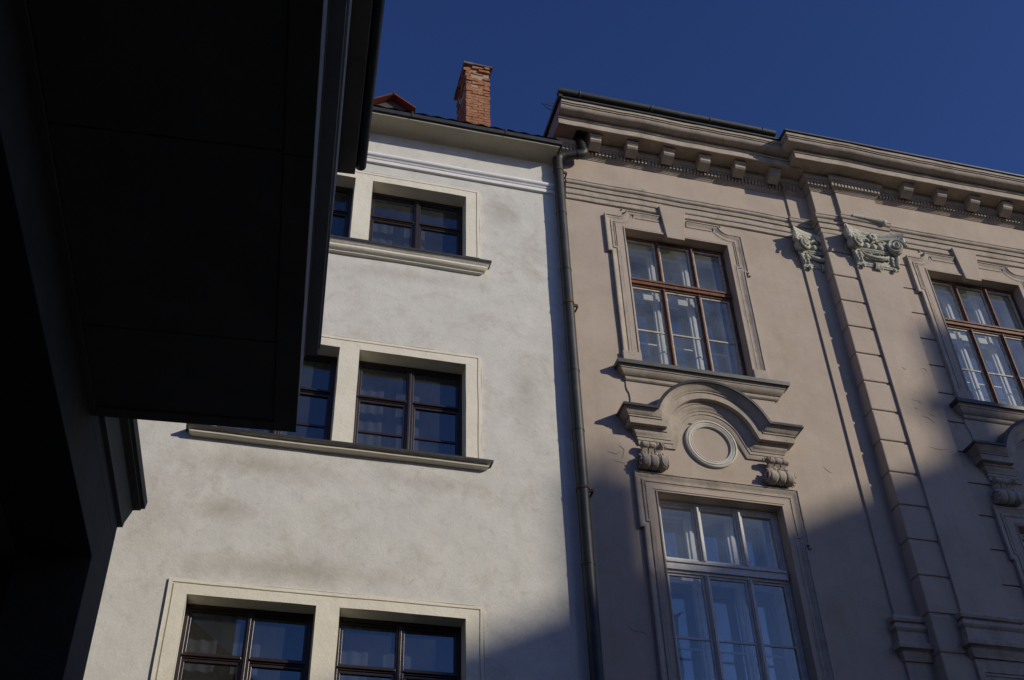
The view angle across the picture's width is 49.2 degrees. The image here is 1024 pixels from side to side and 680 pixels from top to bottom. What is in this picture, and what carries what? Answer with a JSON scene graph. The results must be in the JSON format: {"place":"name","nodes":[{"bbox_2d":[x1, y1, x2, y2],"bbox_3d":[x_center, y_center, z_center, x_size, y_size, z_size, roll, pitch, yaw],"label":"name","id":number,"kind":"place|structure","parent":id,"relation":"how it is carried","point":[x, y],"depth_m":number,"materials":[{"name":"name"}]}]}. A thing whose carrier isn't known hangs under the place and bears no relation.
{"place":"outdoors","nodes":[
{"label":"outdoors","id":0,"kind":"place"},
{"bbox_2d":[0,0,384,679],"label":"overhanging building","id":1,"kind":"structure","parent":0,"point":[168,172],"depth_m":5.57,"materials":[{"name":"black"}]},
{"bbox_2d":[83,61,589,679],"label":"white house","id":2,"kind":"structure","parent":0,"point":[401,503],"depth_m":12.29,"materials":[{"name":"paint"}]},
{"bbox_2d":[173,603,313,679],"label":"window","id":3,"kind":"structure","parent":2,"relation":"in","point":[217,642],"depth_m":10.99,"materials":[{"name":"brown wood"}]},
{"bbox_2d":[220,355,336,439],"bbox_3d":[-2.695,0.661,12.900,1.262,1.363,0.094,8,-40,-12],"label":"window","id":4,"kind":"structure","parent":2,"relation":"in","point":[316,396],"depth_m":13.02,"materials":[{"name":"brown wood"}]},
{"bbox_2d":[331,186,352,237],"bbox_3d":[-2.773,-1.714,14.836,1.262,1.123,0.093,8,-40,-12],"label":"window","id":5,"kind":"structure","parent":2,"relation":"in","point":[341,216],"depth_m":14.97,"materials":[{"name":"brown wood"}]},
{"bbox_2d":[334,617,460,679],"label":"window","id":6,"kind":"structure","parent":2,"relation":"in","point":[367,649],"depth_m":11.36,"materials":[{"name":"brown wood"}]},
{"bbox_2d":[353,361,461,455],"bbox_3d":[-1.229,0.874,13.221,1.302,1.363,0.093,8,-40,-12],"label":"window","id":7,"kind":"structure","parent":2,"relation":"in","point":[401,407],"depth_m":13.26,"materials":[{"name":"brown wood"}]},
{"bbox_2d":[368,192,462,255],"bbox_3d":[-1.308,-1.501,15.157,1.302,1.122,0.094,8,-40,-12],"label":"window","id":8,"kind":"structure","parent":2,"relation":"in","point":[394,220],"depth_m":15.22,"materials":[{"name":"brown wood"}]},
{"bbox_2d":[374,0,1023,174],"label":"sky","id":9,"kind":"structure","parent":0,"point":[939,79],"materials":[{"name":"blue"}]},
{"bbox_2d":[543,87,1023,679],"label":"ornate building","id":10,"kind":"structure","parent":0,"point":[795,363],"depth_m":14.66,"materials":[{"name":"beige paint"}]},
{"bbox_2d":[626,237,746,375],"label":"window","id":11,"kind":"structure","parent":10,"relation":"in","point":[676,311],"depth_m":16.00,"materials":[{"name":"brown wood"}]},
{"bbox_2d":[658,499,808,679],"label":"window","id":12,"kind":"structure","parent":10,"relation":"in","point":[721,586],"depth_m":13.30,"materials":[{"name":"glass"}]},
{"bbox_2d":[930,278,1023,406],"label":"window","id":13,"kind":"structure","parent":10,"relation":"in","point":[989,368],"depth_m":16.76,"materials":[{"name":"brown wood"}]}
]}

